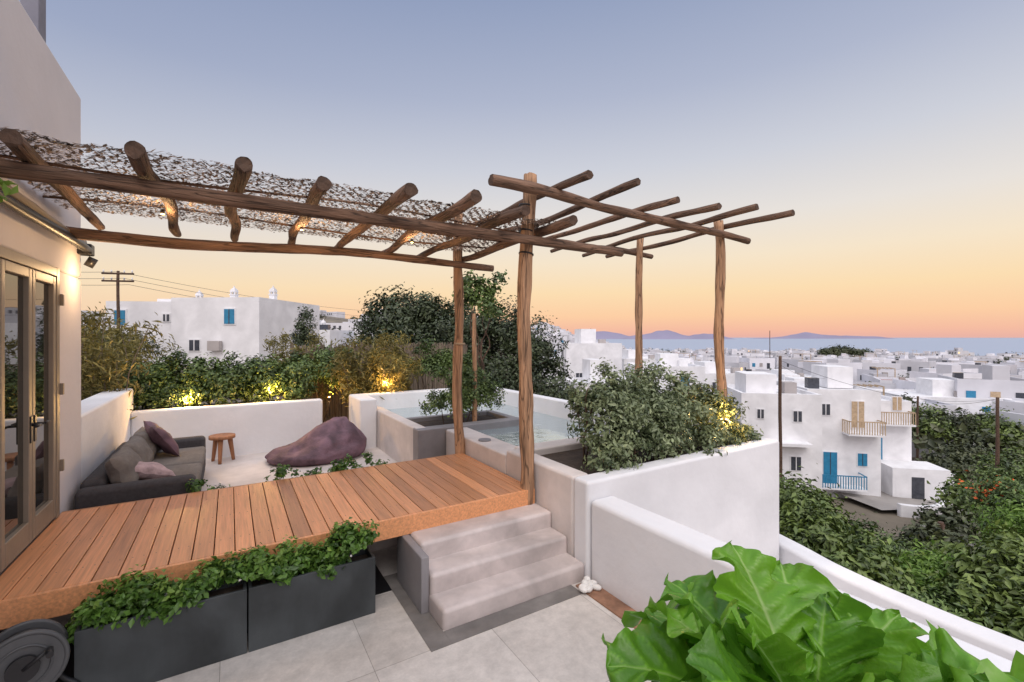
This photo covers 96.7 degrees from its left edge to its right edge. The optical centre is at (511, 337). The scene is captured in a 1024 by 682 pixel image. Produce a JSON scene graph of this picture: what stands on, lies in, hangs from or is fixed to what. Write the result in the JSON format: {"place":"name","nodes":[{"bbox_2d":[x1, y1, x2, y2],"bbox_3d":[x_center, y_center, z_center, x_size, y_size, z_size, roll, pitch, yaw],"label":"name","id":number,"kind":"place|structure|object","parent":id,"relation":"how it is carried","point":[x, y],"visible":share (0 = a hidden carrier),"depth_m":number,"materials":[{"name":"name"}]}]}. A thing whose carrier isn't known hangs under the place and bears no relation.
{"place":"outdoors","nodes":[
{"label":"outdoors","id":0,"kind":"place"},
{"bbox_2d":[50,447,396,626],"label":"lounge floor","id":1,"kind":"structure","parent":0,"point":[246,469],"depth_m":6.16,"materials":[{"name":"concrete"}]},
{"bbox_2d":[75,421,205,509],"bbox_3d":[-3.917,1.402,4.996,0.862,0.797,2.180,0,0,-32],"label":"outdoor sofa","id":2,"kind":"object","parent":1,"relation":"on","point":[149,460],"visible":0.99,"depth_m":4.36,"materials":[{"name":"fabric"}]},
{"bbox_2d":[208,433,234,464],"bbox_3d":[-4.200,1.609,6.595,0.330,0.388,0.334,0,0,-32],"label":"wooden stool","id":3,"kind":"object","parent":1,"relation":"on","point":[218,438],"visible":1,"depth_m":6.57,"materials":[{"name":"brown wood"}]},
{"bbox_2d":[131,398,321,458],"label":"lounge back wall","id":4,"kind":"structure","parent":1,"relation":"on","point":[259,427],"depth_m":6.99,"materials":[{"name":"white paint"}]},
{"bbox_2d":[0,453,534,629],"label":"wooden deck","id":5,"kind":"structure","parent":1,"relation":"on","point":[65,562],"depth_m":3.52,"materials":[{"name":"brown wood"}]},
{"bbox_2d":[0,127,623,504],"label":"shaded log pergola","id":6,"kind":"object","parent":5,"relation":"on","point":[31,165],"visible":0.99,"depth_m":3.68,"materials":[{"name":"brown wood"}]},
{"bbox_2d":[185,452,389,492],"bbox_3d":[-2.206,1.434,4.702,1.922,0.346,0.303,0,0,-32],"label":"deck edge plant","id":7,"kind":"object","parent":1,"relation":"on","point":[198,484],"visible":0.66,"depth_m":4.72,"materials":[{"name":"green plant"}]},
{"bbox_2d":[265,416,366,466],"bbox_3d":[-2.900,1.510,6.814,1.414,0.580,1.050,0,0,-27],"label":"bean bag","id":8,"kind":"object","parent":1,"relation":"on","point":[330,440],"visible":0.95,"depth_m":6.56,"materials":[{"name":"purple fabric"}]},
{"bbox_2d":[157,546,650,681],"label":"terrace floor","id":9,"kind":"structure","parent":0,"point":[558,642],"depth_m":2.81,"materials":[{"name":"tile"}]},
{"bbox_2d":[0,619,80,681],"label":"hose reel","id":10,"kind":"object","parent":9,"relation":"on","point":[35,650],"visible":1,"depth_m":2.26,"materials":[{"name":"grey plastic"}]},
{"bbox_2d":[65,548,254,681],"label":"dark planter box","id":11,"kind":"object","parent":9,"relation":"on","point":[140,628],"visible":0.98,"depth_m":2.59,"materials":[{"name":"metal"}]},
{"bbox_2d":[56,564,391,681],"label":"under deck floor","id":12,"kind":"structure","parent":9,"relation":"on","point":[382,585],"depth_m":3.49,"materials":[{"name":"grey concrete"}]},
{"bbox_2d":[231,517,379,651],"bbox_3d":[-1.364,1.619,3.096,0.946,0.663,0.348,0,0,-32],"label":"dark planter box","id":13,"kind":"object","parent":9,"relation":"on","point":[330,582],"visible":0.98,"depth_m":3.02,"materials":[{"name":"metal"}]},
{"bbox_2d":[384,573,451,651],"bbox_3d":[-0.713,1.953,3.299,0.140,0.014,1.040,0,0,-32],"label":"tile","id":14,"kind":"object","parent":9,"relation":"on","point":[431,632],"visible":0.79,"depth_m":3.13,"materials":[{"name":"tile"}]},
{"bbox_2d":[397,503,583,630],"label":"cement steps","id":15,"kind":"structure","parent":9,"relation":"on","point":[453,574],"depth_m":3.48,"materials":[{"name":"concrete"}]},
{"bbox_2d":[444,585,582,643],"bbox_3d":[0.043,1.953,3.237,1.079,0.014,0.140,0,0,-32],"label":"floor border front","id":16,"kind":"object","parent":9,"relation":"on","point":[485,623],"visible":1,"depth_m":3.20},
{"bbox_2d":[507,448,587,556],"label":"wall","id":17,"kind":"structure","parent":9,"relation":"on","point":[554,487],"depth_m":4.02,"materials":[{"name":"paint"}]},
{"bbox_2d":[576,583,640,628],"bbox_3d":[1.921,1.949,1.407,0.148,0.022,5.170,0,0,-32],"label":"terracotta edge strip","id":18,"kind":"object","parent":9,"relation":"on","point":[617,607],"visible":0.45,"depth_m":3.33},
{"bbox_2d":[579,576,601,592],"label":"white pebbles","id":19,"kind":"object","parent":18,"relation":"on","point":[588,585],"visible":1,"depth_m":3.48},
{"bbox_2d":[601,540,1023,681],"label":"leaf plant","id":20,"kind":"object","parent":9,"relation":"on","point":[756,615],"visible":1,"depth_m":1.17,"materials":[{"name":"green plant"}]},
{"bbox_2d":[19,0,1023,337],"label":"sky","id":21,"kind":"structure","parent":0,"point":[892,131],"materials":[{"name":"blue"}]},
{"bbox_2d":[81,316,983,541],"bbox_3d":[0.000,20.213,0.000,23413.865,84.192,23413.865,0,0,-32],"label":"ground","id":22,"kind":"structure","parent":0,"point":[892,519],"depth_m":29.79,"materials":[{"name":"soil"}]},
{"bbox_2d":[0,0,92,632],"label":"white villa","id":23,"kind":"object","parent":22,"relation":"on","point":[40,372],"visible":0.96,"depth_m":3.22,"materials":[{"name":"paint"}]},
{"bbox_2d":[0,178,18,202],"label":"hanging vine","id":24,"kind":"object","parent":23,"relation":"hanging from","point":[4,184],"visible":1,"depth_m":2.19,"materials":[{"name":"green plant"}]},
{"bbox_2d":[77,244,97,268],"bbox_3d":[-3.876,-0.742,4.163,0.131,0.216,0.120,0,0,-32],"label":"wall lamp","id":25,"kind":"object","parent":23,"relation":"attached to","point":[90,262],"visible":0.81,"depth_m":4.16,"materials":[{"name":"black metal"}]},
{"bbox_2d":[81,388,132,482],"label":"parapet wall","id":26,"kind":"structure","parent":22,"relation":"on","point":[105,425],"depth_m":5.02,"materials":[{"name":"white paint"}]},
{"bbox_2d":[101,269,133,329],"bbox_3d":[-21.302,-0.731,24.600,1.503,5.837,0.184,0,0,-8],"label":"utility pole","id":27,"kind":"object","parent":22,"relation":"on","point":[118,274],"visible":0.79,"depth_m":24.56,"materials":[{"name":"brown wood"}]},
{"bbox_2d":[82,325,170,360],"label":"dark tree","id":28,"kind":"object","parent":22,"relation":"on","point":[152,342],"visible":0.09,"depth_m":24.54,"materials":[{"name":"green plant"}]},
{"bbox_2d":[81,313,180,407],"bbox_3d":[-7.361,0.603,8.442,1.603,2.139,1.906,0,0,-18],"label":"bamboo plant","id":29,"kind":"object","parent":22,"relation":"on","point":[147,345],"visible":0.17,"depth_m":8.47,"materials":[{"name":"green plant"}]},
{"bbox_2d":[106,290,203,363],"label":"white house","id":30,"kind":"structure","parent":22,"relation":"on","point":[131,312],"depth_m":26.53,"materials":[{"name":"paint"}]},
{"bbox_2d":[133,397,313,409],"bbox_3d":[-4.697,1.740,7.436,2.780,1.220,1.010,0,0,-32],"label":"hedge bed","id":31,"kind":"object","parent":22,"relation":"on","point":[232,403],"visible":0.07,"depth_m":7.78,"materials":[{"name":"soil"}]},
{"bbox_2d":[81,317,151,410],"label":"bamboo plant","id":32,"kind":"object","parent":31,"relation":"on","point":[129,355],"visible":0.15,"depth_m":7.04,"materials":[{"name":"green plant"}]},
{"bbox_2d":[81,302,163,419],"bbox_3d":[-5.688,0.560,6.011,1.290,2.200,1.541,0,0,20],"label":"bamboo plant","id":33,"kind":"object","parent":31,"relation":"on","point":[96,367],"visible":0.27,"depth_m":6.11,"materials":[{"name":"green plant"}]},
{"bbox_2d":[113,347,215,409],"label":"hedge shrub","id":34,"kind":"object","parent":31,"relation":"on","point":[164,377],"visible":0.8,"depth_m":6.83,"materials":[{"name":"green plant"}]},
{"bbox_2d":[171,350,275,405],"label":"hedge shrub","id":35,"kind":"object","parent":31,"relation":"on","point":[223,383],"visible":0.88,"depth_m":7.21,"materials":[{"name":"green plant"}]},
{"bbox_2d":[241,349,325,402],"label":"hedge shrub","id":36,"kind":"object","parent":31,"relation":"on","point":[292,377],"visible":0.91,"depth_m":7.61,"materials":[{"name":"green plant"}]},
{"bbox_2d":[171,286,319,367],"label":"white house","id":37,"kind":"structure","parent":22,"relation":"on","point":[217,326],"depth_m":26.15,"materials":[{"name":"paint"}]},
{"bbox_2d":[81,310,477,337],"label":"hillside houses","id":38,"kind":"structure","parent":22,"relation":"on","point":[343,326],"depth_m":177.07,"materials":[{"name":"white paint"}]},
{"bbox_2d":[289,304,321,348],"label":"cypress tree","id":39,"kind":"object","parent":22,"relation":"on","point":[301,338],"visible":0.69,"depth_m":19.78,"materials":[{"name":"green plant"}]},
{"bbox_2d":[262,326,350,418],"bbox_3d":[-4.105,0.707,9.263,1.722,1.912,1.706,0,0,-32],"label":"bamboo plant","id":40,"kind":"object","parent":22,"relation":"on","point":[273,343],"visible":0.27,"depth_m":9.17,"materials":[{"name":"green plant"}]},
{"bbox_2d":[290,344,359,421],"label":"small tree","id":41,"kind":"object","parent":22,"relation":"on","point":[324,360],"visible":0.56,"depth_m":8.63,"materials":[{"name":"green plant"}]},
{"bbox_2d":[320,319,353,347],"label":"white house","id":42,"kind":"structure","parent":22,"relation":"on","point":[329,334],"depth_m":40.80,"materials":[{"name":"paint"}]},
{"bbox_2d":[318,328,423,406],"bbox_3d":[-2.640,0.700,8.752,2.040,1.752,2.168,0,0,-32],"label":"bamboo plant","id":43,"kind":"object","parent":22,"relation":"on","point":[388,370],"visible":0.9,"depth_m":8.42,"materials":[{"name":"green plant"}]},
{"bbox_2d":[290,342,466,422],"bbox_3d":[-2.752,1.175,10.335,4.265,2.150,0.067,0,0,-41],"label":"reed fence","id":44,"kind":"object","parent":22,"relation":"on","point":[340,409],"visible":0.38,"depth_m":9.83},
{"bbox_2d":[345,284,482,351],"bbox_3d":[-3.051,0.121,13.904,3.692,3.677,3.352,0,0,-32],"label":"dark tree","id":45,"kind":"object","parent":22,"relation":"on","point":[415,319],"visible":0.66,"depth_m":13.54,"materials":[{"name":"green plant"}]},
{"bbox_2d":[406,334,477,389],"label":"hedge shrub","id":46,"kind":"object","parent":22,"relation":"on","point":[441,363],"visible":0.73,"depth_m":9.33,"materials":[{"name":"green plant"}]},
{"bbox_2d":[445,270,509,378],"bbox_3d":[-0.679,0.259,9.266,1.288,3.389,1.068,0,0,2],"label":"slender tree","id":47,"kind":"object","parent":22,"relation":"on","point":[472,296],"visible":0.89,"depth_m":9.13,"materials":[{"name":"green plant"}]},
{"bbox_2d":[349,386,609,474],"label":"plunge pool","id":48,"kind":"structure","parent":22,"relation":"on","point":[397,426],"depth_m":6.76,"materials":[{"name":"white paint"}]},
{"bbox_2d":[418,359,508,424],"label":"pool bush","id":49,"kind":"object","parent":48,"relation":"on","point":[487,390],"visible":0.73,"depth_m":6.66,"materials":[{"name":"green plant"}]},
{"bbox_2d":[472,313,476,421],"bbox_3d":[-0.546,0.500,6.657,0.076,1.714,0.115,0,0,-18],"label":"thin wood pole","id":50,"kind":"object","parent":48,"relation":"on","point":[474,358],"visible":0.77,"depth_m":6.63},
{"bbox_2d":[447,292,579,399],"bbox_3d":[-0.328,1.207,15.567,5.731,5.506,3.949,0,0,3],"label":"dark tree","id":51,"kind":"object","parent":22,"relation":"on","point":[505,365],"visible":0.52,"depth_m":15.27,"materials":[{"name":"green plant"}]},
{"bbox_2d":[99,309,1023,456],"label":"distant trees","id":52,"kind":"object","parent":22,"relation":"on","point":[925,441],"visible":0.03,"depth_m":45.09,"materials":[{"name":"green plant"}]},
{"bbox_2d":[542,329,621,390],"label":"white house","id":53,"kind":"structure","parent":22,"relation":"on","point":[585,345],"depth_m":58.79,"materials":[{"name":"paint"}]},
{"bbox_2d":[560,359,618,391],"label":"white house","id":54,"kind":"structure","parent":22,"relation":"on","point":[587,369],"depth_m":37.64,"materials":[{"name":"paint"}]},
{"bbox_2d":[514,429,669,454],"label":"wall","id":55,"kind":"structure","parent":22,"relation":"on","point":[549,447],"depth_m":5.01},
{"bbox_2d":[622,349,654,376],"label":"white house","id":56,"kind":"structure","parent":22,"relation":"on","point":[628,355],"depth_m":78.94,"materials":[{"name":"paint"}]},
{"bbox_2d":[627,353,704,390],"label":"white house","id":57,"kind":"structure","parent":22,"relation":"on","point":[673,361],"depth_m":46.64,"materials":[{"name":"paint"}]},
{"bbox_2d":[574,438,778,579],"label":"front wall","id":58,"kind":"structure","parent":22,"relation":"on","point":[733,495],"depth_m":4.46,"materials":[{"name":"white paint"}]},
{"bbox_2d":[540,432,732,473],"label":"planter soil","id":59,"kind":"structure","parent":58,"relation":"attached to","point":[572,458],"depth_m":4.74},
{"bbox_2d":[559,357,682,473],"bbox_3d":[0.987,0.742,4.584,1.296,1.059,1.162,0,0,-32],"label":"planter bush","id":60,"kind":"object","parent":59,"relation":"on","point":[620,403],"visible":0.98,"depth_m":4.29,"materials":[{"name":"green plant"}]},
{"bbox_2d":[605,358,737,458],"bbox_3d":[1.721,0.750,4.992,1.269,1.035,1.557,0,0,38],"label":"planter bush","id":61,"kind":"object","parent":59,"relation":"on","point":[681,395],"visible":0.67,"depth_m":4.88,"materials":[{"name":"green plant"}]},
{"bbox_2d":[630,389,763,453],"bbox_3d":[1.809,0.929,5.093,2.090,0.717,1.135,0,0,-32],"label":"planter bush","id":62,"kind":"object","parent":59,"relation":"on","point":[742,432],"visible":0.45,"depth_m":4.77,"materials":[{"name":"green plant"}]},
{"bbox_2d":[694,361,740,421],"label":"white house","id":63,"kind":"structure","parent":22,"relation":"on","point":[710,371],"depth_m":52.54,"materials":[{"name":"paint"}]},
{"bbox_2d":[510,322,1023,457],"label":"distant town","id":64,"kind":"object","parent":22,"relation":"on","point":[973,376],"visible":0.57,"depth_m":121.16,"materials":[{"name":"white paint"}]},
{"bbox_2d":[817,343,872,356],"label":"distant grove","id":65,"kind":"object","parent":64,"relation":"on","point":[835,350],"visible":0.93,"depth_m":297.02,"materials":[{"name":"green plant"}]},
{"bbox_2d":[727,371,821,490],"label":"apartment house","id":66,"kind":"structure","parent":22,"relation":"on","point":[801,425],"depth_m":31.00,"materials":[{"name":"white paint"}]},
{"bbox_2d":[778,356,781,477],"bbox_3d":[12.221,5.487,20.708,0.231,9.283,0.192,0,0,-32],"label":"utility pole","id":67,"kind":"object","parent":22,"relation":"on","point":[780,407],"visible":0.55,"depth_m":20.64,"materials":[{"name":"brown wood"}]},
{"bbox_2d":[776,373,799,379],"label":"white house","id":68,"kind":"structure","parent":22,"relation":"on","point":[784,375],"depth_m":73.70,"materials":[{"name":"paint"}]},
{"bbox_2d":[771,369,810,377],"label":"white house","id":69,"kind":"structure","parent":22,"relation":"on","point":[774,371],"depth_m":83.27,"materials":[{"name":"paint"}]},
{"bbox_2d":[785,377,804,380],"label":"white house","id":70,"kind":"structure","parent":22,"relation":"on","point":[795,378],"depth_m":57.89,"materials":[{"name":"paint"}]},
{"bbox_2d":[592,496,1011,671],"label":"terrace parapet","id":71,"kind":"structure","parent":22,"relation":"on","point":[639,553],"depth_m":3.18,"materials":[{"name":"white paint"}]},
{"bbox_2d":[779,466,865,539],"bbox_3d":[7.558,5.851,12.275,3.184,5.009,3.946,0,0,39],"label":"slope tree","id":72,"kind":"object","parent":22,"relation":"on","point":[790,493],"visible":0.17,"depth_m":11.84,"materials":[{"name":"green plant"}]},
{"bbox_2d":[776,365,885,498],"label":"apartment house","id":73,"kind":"structure","parent":22,"relation":"on","point":[852,435],"depth_m":33.51,"materials":[{"name":"white paint"}]},
{"bbox_2d":[829,551,853,570],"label":"slope tree","id":74,"kind":"object","parent":22,"relation":"on","point":[835,561],"depth_m":8.30,"materials":[{"name":"green plant"}]},
{"bbox_2d":[779,499,935,595],"bbox_3d":[6.968,5.726,9.731,2.437,4.231,3.313,0,0,-14],"label":"slope tree","id":75,"kind":"object","parent":22,"relation":"on","point":[817,531],"visible":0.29,"depth_m":9.60,"materials":[{"name":"green plant"}]},
{"bbox_2d":[811,503,920,569],"bbox_3d":[8.849,6.395,11.767,3.131,4.003,3.587,0,0,-32],"label":"slope tree","id":76,"kind":"object","parent":22,"relation":"on","point":[894,549],"visible":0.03,"depth_m":11.69,"materials":[{"name":"green plant"}]},
{"bbox_2d":[821,547,949,611],"bbox_3d":[6.586,5.823,8.268,2.114,3.592,3.023,0,0,3],"label":"slope tree","id":77,"kind":"object","parent":22,"relation":"on","point":[868,569],"visible":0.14,"depth_m":8.43,"materials":[{"name":"green plant"}]},
{"bbox_2d":[779,534,1023,660],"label":"parapet","id":78,"kind":"structure","parent":22,"relation":"on","point":[841,578],"depth_m":4.07,"materials":[{"name":"white paint"}]},
{"bbox_2d":[901,392,921,409],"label":"roadside tree","id":79,"kind":"object","parent":22,"relation":"on","point":[910,398],"visible":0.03,"depth_m":52.75,"materials":[{"name":"plant"}]},
{"bbox_2d":[916,396,918,460],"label":"utility pole","id":80,"kind":"object","parent":22,"relation":"on","point":[917,428],"visible":0.71,"depth_m":45.94,"materials":[{"name":"brown wood"}]},
{"bbox_2d":[881,395,954,503],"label":"apartment house","id":81,"kind":"structure","parent":22,"relation":"on","point":[903,475],"depth_m":34.47,"materials":[{"name":"white paint"}]},
{"bbox_2d":[894,555,943,596],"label":"slope tree","id":82,"kind":"object","parent":22,"relation":"on","point":[921,583],"depth_m":9.15,"materials":[{"name":"green plant"}]},
{"bbox_2d":[897,501,945,518],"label":"road wall","id":83,"kind":"structure","parent":22,"relation":"on","point":[906,510],"depth_m":29.81,"materials":[{"name":"white paint"}]},
{"bbox_2d":[881,530,970,567],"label":"slope tree","id":84,"kind":"object","parent":22,"relation":"on","point":[932,547],"visible":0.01,"depth_m":12.80,"materials":[{"name":"green plant"}]},
{"bbox_2d":[871,377,1002,415],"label":"white house","id":85,"kind":"structure","parent":22,"relation":"on","point":[940,389],"depth_m":58.72,"materials":[{"name":"paint"}]},
{"bbox_2d":[894,499,981,550],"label":"roadside tree","id":86,"kind":"object","parent":22,"relation":"on","point":[943,524],"visible":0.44,"depth_m":22.38,"materials":[{"name":"green plant"}]},
{"bbox_2d":[912,402,969,456],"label":"roadside tree","id":87,"kind":"object","parent":22,"relation":"on","point":[933,433],"visible":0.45,"depth_m":46.36,"materials":[{"name":"green plant"}]},
{"bbox_2d":[892,533,997,597],"bbox_3d":[10.184,6.340,10.037,4.732,3.889,2.610,0,0,-32],"label":"slope tree","id":88,"kind":"object","parent":22,"relation":"on","point":[922,561],"visible":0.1,"depth_m":9.81,"materials":[{"name":"green plant"}]},
{"bbox_2d":[872,565,1023,632],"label":"slope tree","id":89,"kind":"object","parent":22,"relation":"on","point":[964,613],"visible":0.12,"depth_m":7.76,"materials":[{"name":"green plant"}]},
{"bbox_2d":[916,436,992,480],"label":"roadside tree","id":90,"kind":"object","parent":22,"relation":"on","point":[954,458],"visible":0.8,"depth_m":38.01,"materials":[{"name":"green plant"}]},
{"bbox_2d":[927,469,993,539],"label":"roadside tree","id":91,"kind":"object","parent":22,"relation":"on","point":[954,496],"visible":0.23,"depth_m":26.31,"materials":[{"name":"green plant"}]},
{"bbox_2d":[927,403,1008,446],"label":"roadside tree","id":92,"kind":"object","parent":22,"relation":"on","point":[956,419],"visible":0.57,"depth_m":45.40,"materials":[{"name":"green plant"}]},
{"bbox_2d":[922,516,1023,615],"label":"slope tree","id":93,"kind":"object","parent":22,"relation":"on","point":[994,554],"visible":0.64,"depth_m":8.47,"materials":[{"name":"green plant"}]},
{"bbox_2d":[930,572,1023,641],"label":"slope tree","id":94,"kind":"object","parent":22,"relation":"on","point":[1013,624],"visible":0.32,"depth_m":7.60,"materials":[{"name":"green plant"}]},
{"bbox_2d":[952,456,1023,533],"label":"slope tree","id":95,"kind":"object","parent":22,"relation":"on","point":[1007,480],"visible":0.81,"depth_m":12.77,"materials":[{"name":"green plant"}]},
{"bbox_2d":[958,470,1015,503],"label":"orange flowers","id":96,"kind":"object","parent":95,"relation":"attached to","point":[985,490],"visible":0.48,"depth_m":12.90,"materials":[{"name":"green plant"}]},
{"bbox_2d":[962,402,1023,450],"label":"roadside tree","id":97,"kind":"object","parent":22,"relation":"on","point":[1013,430],"visible":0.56,"depth_m":43.28,"materials":[{"name":"green plant"}]},
{"bbox_2d":[968,491,1023,542],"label":"slope tree","id":98,"kind":"object","parent":22,"relation":"on","point":[1017,518],"visible":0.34,"depth_m":10.85,"materials":[{"name":"green plant"}]},
{"bbox_2d":[969,441,1023,480],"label":"roadside tree","id":99,"kind":"object","parent":22,"relation":"on","point":[985,459],"visible":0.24,"depth_m":36.21,"materials":[{"name":"green plant"}]},
{"bbox_2d":[995,397,999,467],"bbox_3d":[31.995,8.306,30.004,0.246,8.728,0.240,0,0,-32],"label":"utility pole","id":100,"kind":"object","parent":22,"relation":"on","point":[997,443],"visible":0.5,"depth_m":29.93,"materials":[{"name":"brown wood"}]},
{"bbox_2d":[782,361,992,401],"bbox_3d":[22.097,2.551,25.351,21.878,3.018,0.016,0,0,-25],"label":"power line","id":101,"kind":"object","parent":100,"relation":"attached to","point":[886,393],"visible":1,"depth_m":24.49,"materials":[{"name":"black metal"}]},
{"bbox_2d":[973,398,1023,449],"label":"white house","id":102,"kind":"structure","parent":22,"relation":"on","point":[1007,399],"depth_m":54.24,"materials":[{"name":"paint"}]},
{"bbox_2d":[986,447,1023,472],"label":"roadside tree","id":103,"kind":"object","parent":22,"relation":"on","point":[1020,455],"visible":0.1,"depth_m":35.09,"materials":[{"name":"green plant"}]},
{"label":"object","id":104,"kind":"object","parent":22,"relation":"on","visible":0},
{"bbox_2d":[445,170,794,399],"bbox_3d":[1.016,0.125,5.579,3.852,3.259,3.084,0,0,-32],"label":"open log pergola","id":105,"kind":"object","parent":104,"relation":"on","point":[558,192],"visible":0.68,"depth_m":5.40,"materials":[{"name":"brown wood"}]},
{"bbox_2d":[596,331,628,338],"bbox_3d":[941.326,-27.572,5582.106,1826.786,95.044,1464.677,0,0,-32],"label":"distant island","id":106,"kind":"structure","parent":0,"point":[605,335],"depth_m":5335.28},
{"bbox_2d":[622,330,732,338],"bbox_3d":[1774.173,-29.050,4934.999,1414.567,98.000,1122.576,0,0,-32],"label":"distant island","id":107,"kind":"structure","parent":0,"point":[666,334],"depth_m":4718.66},
{"bbox_2d":[597,338,1023,355],"bbox_3d":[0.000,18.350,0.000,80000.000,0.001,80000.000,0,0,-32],"label":"sea","id":108,"kind":"structure","parent":0,"point":[982,346],"depth_m":1178.98,"materials":[{"name":"blue liquid"}]},
{"bbox_2d":[748,332,895,338],"bbox_3d":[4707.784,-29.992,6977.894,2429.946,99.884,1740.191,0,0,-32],"label":"distant island","id":109,"kind":"structure","parent":0,"point":[805,335],"depth_m":6647.26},
{"bbox_2d":[834,491,934,509],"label":"parking yard","id":110,"kind":"structure","parent":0,"point":[885,501],"depth_m":32.21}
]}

